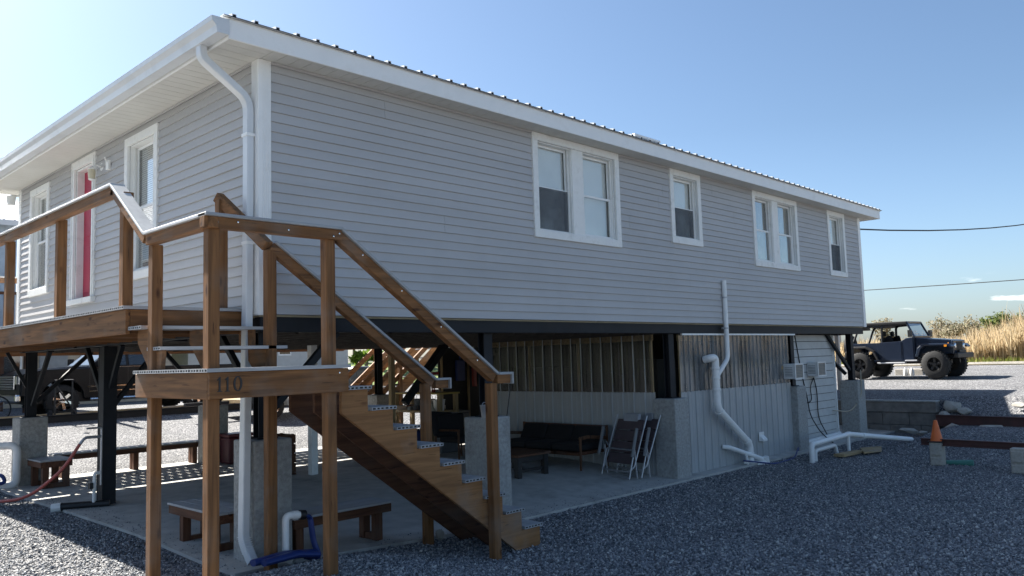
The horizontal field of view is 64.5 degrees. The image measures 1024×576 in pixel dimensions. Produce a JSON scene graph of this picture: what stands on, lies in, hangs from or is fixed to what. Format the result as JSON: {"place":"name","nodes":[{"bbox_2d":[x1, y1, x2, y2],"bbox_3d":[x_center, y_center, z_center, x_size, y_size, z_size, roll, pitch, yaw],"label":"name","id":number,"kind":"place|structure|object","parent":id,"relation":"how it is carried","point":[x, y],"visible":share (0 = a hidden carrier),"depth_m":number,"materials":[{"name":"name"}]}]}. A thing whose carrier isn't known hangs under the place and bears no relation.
{"place":"outdoors","nodes":[
{"label":"outdoors","id":0,"kind":"place"},
{"bbox_2d":[47,379,76,415],"bbox_3d":[-11.300,2.828,20.545,0.505,1.016,0.710,-7,-7,44],"label":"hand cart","id":1,"kind":"object","parent":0,"point":[73,411],"visible":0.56,"depth_m":20.48,"materials":[{"name":"black metal"}]},
{"bbox_2d":[348,366,372,390],"bbox_3d":[-4.899,3.095,25.831,0.869,1.217,0.741,-7,-7,44],"label":"wheelie bin","id":2,"kind":"object","parent":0,"point":[357,374],"visible":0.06,"depth_m":25.51,"materials":[{"name":"plastic"}]},
{"bbox_2d":[348,362,437,385],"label":"grass lawn","id":3,"kind":"structure","parent":0,"point":[435,369],"depth_m":50.47,"materials":[{"name":"green plant"}]},
{"bbox_2d":[348,350,370,364],"bbox_3d":[-7.365,3.554,39.215,1.483,1.172,1.277,-7,-7,44],"label":"green bush","id":4,"kind":"object","parent":3,"relation":"on","point":[356,357],"visible":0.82,"depth_m":38.86,"materials":[{"name":"green plant"}]},
{"bbox_2d":[365,349,383,361],"bbox_3d":[-6.675,3.518,40.113,0.986,1.364,1.534,-7,-7,44],"label":"green bush","id":5,"kind":"object","parent":3,"relation":"on","point":[371,358],"visible":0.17,"depth_m":39.73,"materials":[{"name":"green plant"}]},
{"bbox_2d":[395,389,445,409],"bbox_3d":[-1.784,2.736,17.012,1.492,1.208,0.791,-7,-7,44],"label":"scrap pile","id":6,"kind":"object","parent":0,"point":[409,407],"visible":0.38,"depth_m":17.16,"materials":[{"name":"grey metal"}]},
{"bbox_2d":[0,425,894,575],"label":"concrete slab","id":7,"kind":"structure","parent":0,"point":[568,481],"depth_m":11.83,"materials":[{"name":"grey concrete"}]},
{"bbox_2d":[0,442,20,488],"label":"white standpipe","id":8,"kind":"object","parent":7,"relation":"on","point":[15,448],"visible":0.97,"depth_m":12.96,"materials":[{"name":"plastic"}]},
{"bbox_2d":[26,455,73,488],"bbox_3d":[-7.451,2.965,13.075,0.720,0.440,0.484,-7,-7,44],"label":"bench","id":9,"kind":"object","parent":7,"relation":"on","point":[53,463],"visible":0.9,"depth_m":12.94,"materials":[{"name":"brown wood"}]},
{"bbox_2d":[60,499,109,510],"bbox_3d":[-5.716,2.911,10.870,0.586,0.105,0.110,0,-5,-19],"label":"black pipe","id":10,"kind":"object","parent":7,"relation":"on","point":[83,504],"visible":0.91,"depth_m":10.83,"materials":[{"name":"plastic"}]},
{"bbox_2d":[48,440,197,477],"bbox_3d":[-6.990,3.117,14.851,0.294,0.420,2.650,-7,-7,44],"label":"bench","id":11,"kind":"object","parent":7,"relation":"on","point":[136,450],"visible":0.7,"depth_m":14.85,"materials":[{"name":"brown wood"}]},
{"bbox_2d":[167,497,233,551],"bbox_3d":[-3.215,2.519,8.617,1.160,0.420,0.414,-7,-7,44],"label":"bench","id":12,"kind":"object","parent":7,"relation":"on","point":[187,510],"visible":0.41,"depth_m":8.60,"materials":[{"name":"wood"}]},
{"bbox_2d":[220,432,252,463],"bbox_3d":[-5.274,3.054,15.525,0.420,0.560,0.520,-7,-7,44],"label":"ice chest","id":13,"kind":"object","parent":7,"relation":"on","point":[227,448],"visible":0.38,"depth_m":15.29,"materials":[{"name":"plastic"}]},
{"bbox_2d":[252,433,295,474],"bbox_3d":[-3.973,2.787,13.544,0.450,0.670,0.550,-7,-7,44],"label":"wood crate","id":14,"kind":"object","parent":7,"relation":"on","point":[292,437],"visible":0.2,"depth_m":13.56,"materials":[{"name":"brown wood"}]},
{"bbox_2d":[292,497,392,549],"bbox_3d":[-1.881,2.536,8.625,0.414,0.410,1.230,-7,-7,44],"label":"bench","id":15,"kind":"object","parent":7,"relation":"on","point":[363,509],"visible":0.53,"depth_m":8.71,"materials":[{"name":"brown wood"}]},
{"bbox_2d":[388,355,395,422],"bbox_3d":[-2.426,2.253,16.405,0.100,2.140,0.100,-7,-7,44],"label":"prop post","id":16,"kind":"object","parent":7,"relation":"on","point":[391,373],"visible":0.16,"depth_m":16.39,"materials":[{"name":"brown wood"}]},
{"bbox_2d":[417,429,420,440],"bbox_3d":[-1.889,3.048,16.144,0.355,0.480,0.360,-7,-7,44],"label":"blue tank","id":17,"kind":"object","parent":7,"relation":"on","point":[418,435],"visible":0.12,"depth_m":15.99,"materials":[{"name":"plastic"}]},
{"bbox_2d":[395,392,459,423],"bbox_3d":[-1.806,2.776,17.021,1.550,1.170,0.550,-7,-7,44],"label":"workbench","id":18,"kind":"object","parent":7,"relation":"on","point":[439,405],"visible":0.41,"depth_m":16.71,"materials":[{"name":"wood"}]},
{"bbox_2d":[414,395,419,404],"bbox_3d":[-1.961,2.424,17.228,0.266,0.313,0.270,-7,-7,44],"label":"bucket","id":19,"kind":"object","parent":18,"relation":"on","point":[416,401],"visible":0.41,"depth_m":17.12,"materials":[{"name":"grey plastic"}]},
{"bbox_2d":[433,395,444,410],"bbox_3d":[-1.492,2.352,16.567,0.266,0.313,0.270,-7,-7,44],"label":"bucket","id":20,"kind":"object","parent":18,"relation":"on","point":[435,403],"visible":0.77,"depth_m":16.50,"materials":[{"name":"white plastic"}]},
{"bbox_2d":[0,13,881,565],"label":"house","id":21,"kind":"structure","parent":7,"relation":"on","point":[480,219],"depth_m":10.61,"materials":[{"name":"plastic"}]},
{"bbox_2d":[27,181,76,296],"bbox_3d":[-7.340,-0.746,13.275,0.970,1.760,0.760,-7,-7,44],"label":"window","id":22,"kind":"structure","parent":21,"relation":"in","point":[38,261],"depth_m":13.28,"materials":[{"name":"white paint"}]},
{"bbox_2d":[83,172,91,296],"bbox_3d":[-6.051,-0.785,11.719,0.660,1.890,0.060,-7,-7,44],"label":"door","id":23,"kind":"structure","parent":21,"relation":"in","point":[87,214],"depth_m":11.80,"materials":[{"name":"red paint"}]},
{"bbox_2d":[79,427,102,502],"bbox_3d":[-5.657,2.393,10.890,0.108,1.034,0.299,-7,-7,44],"label":"yard faucet","id":24,"kind":"object","parent":21,"relation":"attached to","point":[91,485],"visible":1,"depth_m":10.91,"materials":[{"name":"grey metal"}]},
{"bbox_2d":[0,443,80,502],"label":"red hose","id":25,"kind":"object","parent":24,"relation":"attached to","point":[54,476],"visible":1,"depth_m":10.83,"materials":[{"name":"red rubber"}]},
{"bbox_2d":[124,123,209,279],"bbox_3d":[-4.419,-1.035,10.456,1.030,1.870,0.760,-7,-7,44],"label":"window","id":26,"kind":"structure","parent":21,"relation":"in","point":[141,174],"depth_m":10.48,"materials":[{"name":"white paint"}]},
{"bbox_2d":[0,183,368,356],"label":"deck","id":27,"kind":"structure","parent":21,"relation":"attached to","point":[61,329],"depth_m":8.44,"materials":[{"name":"brown wood"}]},
{"bbox_2d":[500,131,621,247],"bbox_3d":[0.715,-1.357,12.053,0.760,1.465,1.970,-7,-7,44],"label":"window","id":28,"kind":"structure","parent":21,"relation":"in","point":[575,192],"depth_m":11.78,"materials":[{"name":"white paint"}]},
{"bbox_2d":[654,168,703,246],"bbox_3d":[2.721,-1.335,14.129,0.760,1.265,0.960,-7,-7,44],"label":"window","id":29,"kind":"structure","parent":21,"relation":"in","point":[684,199],"depth_m":14.07,"materials":[{"name":"white paint"}]},
{"bbox_2d":[702,280,769,464],"bbox_3d":[3.974,1.578,14.512,1.688,3.424,0.285,3,-7,-40],"label":"drain pipe","id":30,"kind":"object","parent":21,"relation":"attached to","point":[726,418],"visible":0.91,"depth_m":14.34,"materials":[{"name":"white plastic"}]},
{"bbox_2d":[732,190,800,270],"bbox_3d":[5.045,-1.088,16.510,0.760,1.470,1.930,-7,-7,44],"label":"window","id":31,"kind":"structure","parent":21,"relation":"in","point":[774,227],"depth_m":16.28,"materials":[{"name":"white paint"}]},
{"bbox_2d":[801,210,847,277],"bbox_3d":[7.109,-0.963,18.635,0.760,1.470,0.940,-7,-7,44],"label":"window","id":32,"kind":"structure","parent":21,"relation":"in","point":[836,237],"depth_m":18.62,"materials":[{"name":"white paint"}]},
{"bbox_2d":[833,370,861,411],"bbox_3d":[7.624,2.346,18.470,0.890,0.940,0.041,0,-5,-22],"label":"cable","id":33,"kind":"object","parent":21,"relation":"hanging from","point":[860,396],"visible":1,"depth_m":18.58,"materials":[{"name":"rubber"}]},
{"bbox_2d":[860,224,1023,230],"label":"power line","id":34,"kind":"object","parent":21,"relation":"attached to","point":[940,230],"visible":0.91,"depth_m":24.36,"materials":[{"name":"black rubber"}]},
{"bbox_2d":[434,412,457,453],"bbox_3d":[-1.301,2.886,16.210,0.220,0.780,0.500,-7,-7,44],"label":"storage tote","id":35,"kind":"object","parent":7,"relation":"on","point":[446,447],"visible":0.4,"depth_m":16.06,"materials":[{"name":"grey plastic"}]},
{"bbox_2d":[431,411,464,459],"bbox_3d":[-1.027,2.717,15.017,0.753,0.891,0.768,-7,-7,44],"label":"armchair","id":36,"kind":"object","parent":7,"relation":"on","point":[448,427],"visible":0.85,"depth_m":15.03,"materials":[{"name":"black fabric"}]},
{"bbox_2d":[438,347,479,416],"bbox_3d":[-0.622,2.529,20.107,0.080,2.130,3.100,-7,-7,44],"label":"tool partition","id":37,"kind":"object","parent":7,"relation":"on","point":[468,396],"visible":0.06,"depth_m":19.47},
{"bbox_2d":[455,356,464,380],"bbox_3d":[-1.243,1.909,19.406,0.080,0.620,0.280,-7,-7,44],"label":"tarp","id":38,"kind":"object","parent":37,"relation":"hanging from","point":[459,370],"visible":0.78,"depth_m":19.35,"materials":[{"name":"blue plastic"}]},
{"bbox_2d":[472,368,476,385],"bbox_3d":[-0.921,1.978,19.732,0.080,0.820,0.100,-7,-7,44],"label":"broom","id":39,"kind":"object","parent":37,"relation":"hanging from","point":[474,377],"visible":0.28,"depth_m":19.68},
{"bbox_2d":[511,448,550,478],"bbox_3d":[0.071,2.852,13.192,0.830,0.380,0.780,-7,-7,44],"label":"coffee table","id":40,"kind":"object","parent":7,"relation":"on","point":[519,456],"visible":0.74,"depth_m":12.98,"materials":[{"name":"brown wood"}]},
{"bbox_2d":[510,421,608,470],"bbox_3d":[0.684,2.751,14.252,1.988,0.691,0.789,-7,-7,44],"label":"sofa","id":41,"kind":"object","parent":7,"relation":"on","point":[579,440],"visible":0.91,"depth_m":14.11,"materials":[{"name":"black fabric"}]},
{"bbox_2d":[597,413,647,478],"bbox_3d":[1.840,2.573,13.283,0.499,0.994,0.818,2,-6,-37],"label":"folding recliner","id":42,"kind":"object","parent":7,"relation":"on","point":[629,422],"visible":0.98,"depth_m":13.31,"materials":[{"name":"fabric"}]},
{"bbox_2d":[612,413,660,477],"bbox_3d":[2.089,2.576,13.398,0.499,0.994,0.818,1,-6,-32],"label":"folding recliner","id":43,"kind":"object","parent":7,"relation":"on","point":[648,437],"visible":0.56,"depth_m":13.22,"materials":[{"name":"metal"}]},
{"bbox_2d":[492,333,794,474],"bbox_3d":[2.660,2.128,16.345,4.400,2.518,4.657,-7,-7,44],"label":"storage room","id":44,"kind":"object","parent":7,"relation":"on","point":[599,381],"visible":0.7,"depth_m":15.53,"materials":[{"name":"grey metal"}]},
{"bbox_2d":[783,363,803,378],"bbox_3d":[5.648,1.670,16.272,0.253,0.312,0.396,-7,-7,44],"label":"air conditioner","id":45,"kind":"object","parent":44,"relation":"attached to","point":[793,371],"visible":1,"depth_m":16.16,"materials":[{"name":"white plastic"}]},
{"bbox_2d":[793,335,839,438],"bbox_3d":[5.813,2.273,18.448,2.190,2.310,2.360,-7,-7,44],"label":"utility closet","id":46,"kind":"object","parent":7,"relation":"on","point":[815,348],"visible":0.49,"depth_m":17.96,"materials":[{"name":"white paint"}]},
{"bbox_2d":[807,377,813,402],"bbox_3d":[6.431,2.208,17.500,0.021,0.539,0.458,-7,-7,44],"label":"cable","id":47,"kind":"object","parent":46,"relation":"attached to","point":[810,391],"visible":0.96,"depth_m":17.51,"materials":[{"name":"black rubber"}]},
{"bbox_2d":[794,335,833,442],"bbox_3d":[6.423,2.176,17.406,0.932,2.342,0.182,1,-6,-25],"label":"cable","id":48,"kind":"object","parent":46,"relation":"attached to","point":[806,392],"visible":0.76,"depth_m":17.39,"materials":[{"name":"rubber"}]},
{"bbox_2d":[807,361,826,376],"bbox_3d":[6.605,1.758,17.598,0.248,0.312,0.416,-7,-7,44],"label":"air conditioner","id":49,"kind":"object","parent":46,"relation":"attached to","point":[818,369],"visible":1,"depth_m":17.48,"materials":[{"name":"white plastic"}]},
{"bbox_2d":[814,379,826,433],"bbox_3d":[6.749,2.592,17.758,0.423,1.272,0.038,2,-6,-39],"label":"cable","id":50,"kind":"object","parent":49,"relation":"hanging from","point":[817,407],"visible":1,"depth_m":17.71,"materials":[{"name":"rubber"}]},
{"bbox_2d":[480,402,485,417],"bbox_3d":[-0.334,1.529,10.189,0.138,0.192,0.140,-7,-7,44],"label":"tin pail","id":51,"kind":"object","parent":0,"point":[483,411],"visible":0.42,"depth_m":10.14,"materials":[{"name":"grey metal"}]},
{"bbox_2d":[506,384,510,415],"bbox_3d":[-0.034,1.393,10.422,0.111,0.492,0.012,3,-7,-40],"label":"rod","id":52,"kind":"object","parent":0,"point":[508,399],"visible":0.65,"depth_m":10.41,"materials":[{"name":"black metal"}]},
{"bbox_2d":[0,364,1023,575],"bbox_3d":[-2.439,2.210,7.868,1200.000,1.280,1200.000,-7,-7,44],"label":"gravel ground","id":53,"kind":"structure","parent":0,"point":[988,390],"depth_m":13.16,"materials":[{"name":"grey gravel"}]},
{"bbox_2d":[0,473,6,485],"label":"blue hose","id":54,"kind":"object","parent":53,"relation":"on","point":[3,478],"visible":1,"depth_m":12.74,"materials":[{"name":"blue rubber"}]},
{"bbox_2d":[0,396,10,415],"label":"bicycle","id":55,"kind":"object","parent":53,"relation":"on","point":[7,400],"visible":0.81,"depth_m":19.98,"materials":[{"name":"rubber"}]},
{"bbox_2d":[0,194,25,412],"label":"raised house","id":56,"kind":"structure","parent":53,"relation":"on","point":[8,216],"depth_m":25.34,"materials":[{"name":"white metal"}]},
{"bbox_2d":[50,503,60,512],"bbox_3d":[-6.046,2.916,10.758,0.122,0.124,0.120,0,-5,-19],"label":"pipe end","id":57,"kind":"object","parent":53,"relation":"on","point":[55,507],"visible":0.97,"depth_m":10.71,"materials":[{"name":"white plastic"}]},
{"bbox_2d":[3,309,171,408],"bbox_3d":[-18.076,2.511,30.640,7.006,3.774,8.900,-7,-7,44],"label":"tan cabin","id":58,"kind":"object","parent":53,"relation":"on","point":[58,361],"depth_m":28.30,"materials":[{"name":"white metal"}]},
{"bbox_2d":[4,356,21,373],"bbox_3d":[-17.113,2.625,27.256,0.048,1.240,1.140,-7,-7,44],"label":"window","id":59,"kind":"structure","parent":58,"relation":"in","point":[8,367],"depth_m":27.41,"materials":[{"name":"grey glass"}]},
{"bbox_2d":[39,356,67,386],"bbox_3d":[-16.022,3.089,28.332,0.048,2.000,0.900,-7,-7,44],"label":"door","id":60,"kind":"structure","parent":58,"relation":"in","point":[55,361],"depth_m":28.39,"materials":[{"name":"white"}]},
{"bbox_2d":[0,354,233,413],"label":"pickup truck","id":61,"kind":"object","parent":53,"relation":"on","point":[12,389],"visible":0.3,"depth_m":21.62,"materials":[{"name":"brown paint"}]},
{"bbox_2d":[0,403,235,418],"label":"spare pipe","id":62,"kind":"object","parent":53,"relation":"on","point":[97,411],"visible":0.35,"depth_m":21.28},
{"bbox_2d":[0,403,288,426],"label":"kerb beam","id":63,"kind":"structure","parent":53,"relation":"on","point":[94,416],"depth_m":21.21,"materials":[{"name":"grey concrete"}]},
{"bbox_2d":[184,397,288,416],"bbox_3d":[-7.034,3.156,22.180,1.850,0.780,3.800,-7,-7,44],"label":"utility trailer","id":64,"kind":"object","parent":53,"relation":"on","point":[280,410],"visible":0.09,"depth_m":21.69,"materials":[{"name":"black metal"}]},
{"bbox_2d":[172,350,347,365],"bbox_3d":[-12.605,2.768,37.728,7.006,4.174,8.700,-7,-7,44],"label":"white cabin","id":65,"kind":"object","parent":53,"relation":"on","point":[291,358],"visible":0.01,"depth_m":35.95,"materials":[{"name":"metal"}]},
{"bbox_2d":[278,352,290,355],"bbox_3d":[-10.087,2.578,35.992,0.048,0.840,0.640,-7,-7,44],"label":"window","id":66,"kind":"structure","parent":65,"relation":"in","point":[279,353],"depth_m":35.93,"materials":[{"name":"glass"}]},
{"bbox_2d":[250,513,320,566],"bbox_3d":[-2.046,2.372,7.523,0.302,0.459,0.756,-5,-6,30],"label":"lay flat hose","id":67,"kind":"object","parent":53,"relation":"on","point":[287,555],"visible":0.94,"depth_m":7.46,"materials":[{"name":"blue plastic"}]},
{"bbox_2d":[282,510,306,564],"bbox_3d":[-2.064,2.372,7.718,0.129,0.492,0.249,-7,-7,44],"label":"corner pipe","id":68,"kind":"object","parent":53,"relation":"on","point":[293,515],"visible":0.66,"depth_m":7.66,"materials":[{"name":"white plastic"}]},
{"bbox_2d":[109,184,542,575],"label":"entry stairs","id":69,"kind":"structure","parent":53,"relation":"on","point":[328,403],"depth_m":7.38,"materials":[{"name":"brown wood"}]},
{"bbox_2d":[348,348,435,423],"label":"back stairs","id":70,"kind":"structure","parent":53,"relation":"on","point":[406,382],"depth_m":20.33,"materials":[{"name":"brown wood"}]},
{"bbox_2d":[435,529,443,540],"bbox_3d":[-0.802,2.770,9.109,0.100,0.126,0.119,1,-6,-28],"label":"shell chunk","id":71,"kind":"object","parent":53,"relation":"on","point":[439,533],"visible":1,"depth_m":9.08,"materials":[{"name":"grey stone"}]},
{"bbox_2d":[743,447,798,463],"bbox_3d":[4.976,3.152,15.126,0.267,0.172,2.214,-7,-7,44],"label":"blue hose","id":72,"kind":"object","parent":53,"relation":"on","point":[772,463],"visible":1,"depth_m":14.70,"materials":[{"name":"blue rubber"}]},
{"bbox_2d":[835,335,841,390],"bbox_3d":[7.031,1.630,22.996,3.750,4.410,3.380,-7,-7,44],"label":"side porch","id":73,"kind":"object","parent":53,"relation":"on","point":[838,360],"visible":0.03,"depth_m":22.92,"materials":[{"name":"brown wood"}]},
{"bbox_2d":[834,446,881,456],"bbox_3d":[6.996,3.236,16.085,0.500,0.050,1.800,-7,-7,44],"label":"scrap board","id":74,"kind":"object","parent":53,"relation":"on","point":[865,450],"visible":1,"depth_m":15.91,"materials":[{"name":"beige wood"}]},
{"bbox_2d":[809,431,913,462],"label":"water pipes","id":75,"kind":"object","parent":53,"relation":"on","point":[817,441],"visible":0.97,"depth_m":16.18,"materials":[{"name":"white plastic"}]},
{"bbox_2d":[838,399,939,434],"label":"retaining wall","id":76,"kind":"structure","parent":53,"relation":"on","point":[895,415],"depth_m":19.55,"materials":[{"name":"concrete"}]},
{"bbox_2d":[903,368,907,375],"bbox_3d":[13.260,2.818,27.327,0.146,0.270,0.150,-7,-7,44],"label":"white jug","id":77,"kind":"object","parent":53,"relation":"on","point":[905,371],"visible":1,"depth_m":27.27,"materials":[{"name":"plastic"}]},
{"bbox_2d":[899,428,917,433],"bbox_3d":[9.158,3.304,18.719,0.424,0.144,0.241,-7,-7,44],"label":"rock","id":78,"kind":"object","parent":53,"relation":"on","point":[911,430],"visible":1,"depth_m":18.64,"materials":[{"name":"grey stone"}]},
{"bbox_2d":[844,321,973,378],"bbox_3d":[12.557,1.991,26.040,1.881,1.799,3.686,3,-7,-43],"label":"off road car","id":79,"kind":"object","parent":53,"relation":"on","point":[937,358],"visible":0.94,"depth_m":25.43,"materials":[{"name":"blue paint"}]},
{"bbox_2d":[895,369,924,374],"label":"kerb block","id":80,"kind":"structure","parent":53,"relation":"on","point":[916,371],"depth_m":27.67,"materials":[{"name":"white concrete"}]},
{"bbox_2d":[909,368,914,375],"bbox_3d":[13.403,2.802,27.188,0.146,0.270,0.150,-7,-7,44],"label":"white jug","id":81,"kind":"object","parent":53,"relation":"on","point":[911,371],"visible":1,"depth_m":27.13,"materials":[{"name":"plastic"}]},
{"bbox_2d":[917,431,927,434],"bbox_3d":[9.238,3.260,18.244,0.246,0.096,0.137,-7,-7,44],"label":"rock","id":82,"kind":"object","parent":53,"relation":"on","point":[922,432],"visible":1,"depth_m":18.21,"materials":[{"name":"grey stone"}]},
{"bbox_2d":[929,442,945,465],"bbox_3d":[7.507,2.930,14.309,0.200,0.420,0.220,-7,-7,44],"label":"cinder block","id":83,"kind":"object","parent":53,"relation":"on","point":[937,454],"depth_m":14.23,"materials":[{"name":"grey concrete"}]},
{"bbox_2d":[927,420,943,442],"bbox_3d":[7.502,2.530,14.351,0.260,0.380,0.260,-7,-7,44],"label":"traffic cone","id":84,"kind":"object","parent":83,"relation":"on","point":[936,436],"visible":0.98,"depth_m":14.29,"materials":[{"name":"orange plastic"}]},
{"bbox_2d":[920,437,1023,449],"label":"red steel beam","id":85,"kind":"structure","parent":83,"relation":"on","point":[1005,445],"depth_m":13.83,"materials":[{"name":"red metal"}]},
{"bbox_2d":[939,411,950,414],"bbox_3d":[10.052,2.975,18.835,0.281,0.240,0.299,0,-5,-15],"label":"rock","id":86,"kind":"object","parent":53,"relation":"on","point":[943,413],"visible":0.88,"depth_m":18.83,"materials":[{"name":"grey stone"}]},
{"bbox_2d":[944,400,960,411],"bbox_3d":[10.234,2.755,18.875,0.359,0.279,0.254,-7,-7,44],"label":"rock","id":87,"kind":"object","parent":53,"relation":"on","point":[951,406],"visible":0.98,"depth_m":18.82,"materials":[{"name":"grey stone"}]},
{"bbox_2d":[946,460,973,465],"bbox_3d":[7.862,3.074,14.242,0.423,0.133,0.140,-5,-6,37],"label":"pipe piece","id":88,"kind":"object","parent":53,"relation":"on","point":[963,462],"visible":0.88,"depth_m":14.19,"materials":[{"name":"teal plastic"}]},
{"bbox_2d":[957,407,972,414],"bbox_3d":[10.409,2.828,18.651,0.332,0.170,0.256,-7,-7,44],"label":"rock","id":89,"kind":"object","parent":53,"relation":"on","point":[963,410],"visible":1,"depth_m":18.58,"materials":[{"name":"grey stone"}]},
{"bbox_2d":[936,414,1023,426],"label":"red steel beam","id":90,"kind":"structure","parent":53,"relation":"on","point":[947,420],"depth_m":18.23,"materials":[{"name":"red metal"}]},
{"bbox_2d":[980,425,1002,426],"bbox_3d":[10.600,3.132,17.921,0.587,0.217,0.400,-7,-7,44],"label":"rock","id":91,"kind":"object","parent":53,"relation":"on","point":[991,426],"visible":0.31,"depth_m":17.88,"materials":[{"name":"grey stone"}]},
{"bbox_2d":[1010,447,1023,473],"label":"cinder block","id":92,"kind":"object","parent":53,"relation":"on","point":[1017,459],"depth_m":13.06,"materials":[{"name":"grey concrete"}]},
{"bbox_2d":[1011,402,1023,407],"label":"rock","id":93,"kind":"object","parent":53,"relation":"on","point":[1019,404],"visible":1,"depth_m":18.03,"materials":[{"name":"white stone"}]},
{"bbox_2d":[0,0,1023,362],"label":"sky","id":94,"kind":"structure","parent":0,"point":[912,111],"materials":[{"name":"blue"}]},
{"bbox_2d":[841,361,1003,366],"bbox_3d":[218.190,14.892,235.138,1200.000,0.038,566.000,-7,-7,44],"label":"dry field","id":95,"kind":"structure","parent":0,"point":[967,364],"depth_m":35.67,"materials":[{"name":"beige plant"}]},
{"bbox_2d":[871,317,894,342],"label":"scrub tree","id":96,"kind":"object","parent":95,"relation":"on","point":[886,330],"visible":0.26,"depth_m":56.45,"materials":[{"name":"beige plant"}]},
{"bbox_2d":[905,329,941,337],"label":"scrub tree","id":97,"kind":"object","parent":95,"relation":"on","point":[935,335],"visible":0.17,"depth_m":58.27,"materials":[{"name":"beige plant"}]},
{"bbox_2d":[834,305,1023,360],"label":"dry reeds","id":98,"kind":"object","parent":95,"relation":"on","point":[1006,340],"visible":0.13,"depth_m":38.46,"materials":[{"name":"plant"}]},
{"bbox_2d":[835,356,1023,363],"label":"green fringe","id":99,"kind":"object","parent":95,"relation":"on","point":[971,359],"visible":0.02,"depth_m":37.09,"materials":[{"name":"green plant"}]},
{"bbox_2d":[932,325,951,337],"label":"scrub tree","id":100,"kind":"object","parent":95,"relation":"on","point":[935,332],"visible":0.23,"depth_m":61.45,"materials":[{"name":"beige plant"}]},
{"bbox_2d":[926,313,970,338],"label":"scrub tree","id":101,"kind":"object","parent":95,"relation":"on","point":[956,328],"visible":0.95,"depth_m":59.50,"materials":[{"name":"beige plant"}]},
{"bbox_2d":[950,314,981,336],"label":"scrub tree","id":102,"kind":"object","parent":95,"relation":"on","point":[972,324],"visible":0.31,"depth_m":60.51,"materials":[{"name":"beige plant"}]},
{"bbox_2d":[975,309,1012,330],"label":"scrub tree","id":103,"kind":"object","parent":95,"relation":"on","point":[993,321],"visible":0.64,"depth_m":44.04,"materials":[{"name":"green plant"}]},
{"bbox_2d":[841,361,1023,365],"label":"shell path","id":104,"kind":"structure","parent":0,"point":[1013,362],"depth_m":35.40,"materials":[{"name":"white gravel"}]},
{"bbox_2d":[864,279,1023,290],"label":"power line","id":105,"kind":"object","parent":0,"point":[947,284],"visible":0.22,"depth_m":59.57,"materials":[{"name":"black rubber"}]}
]}

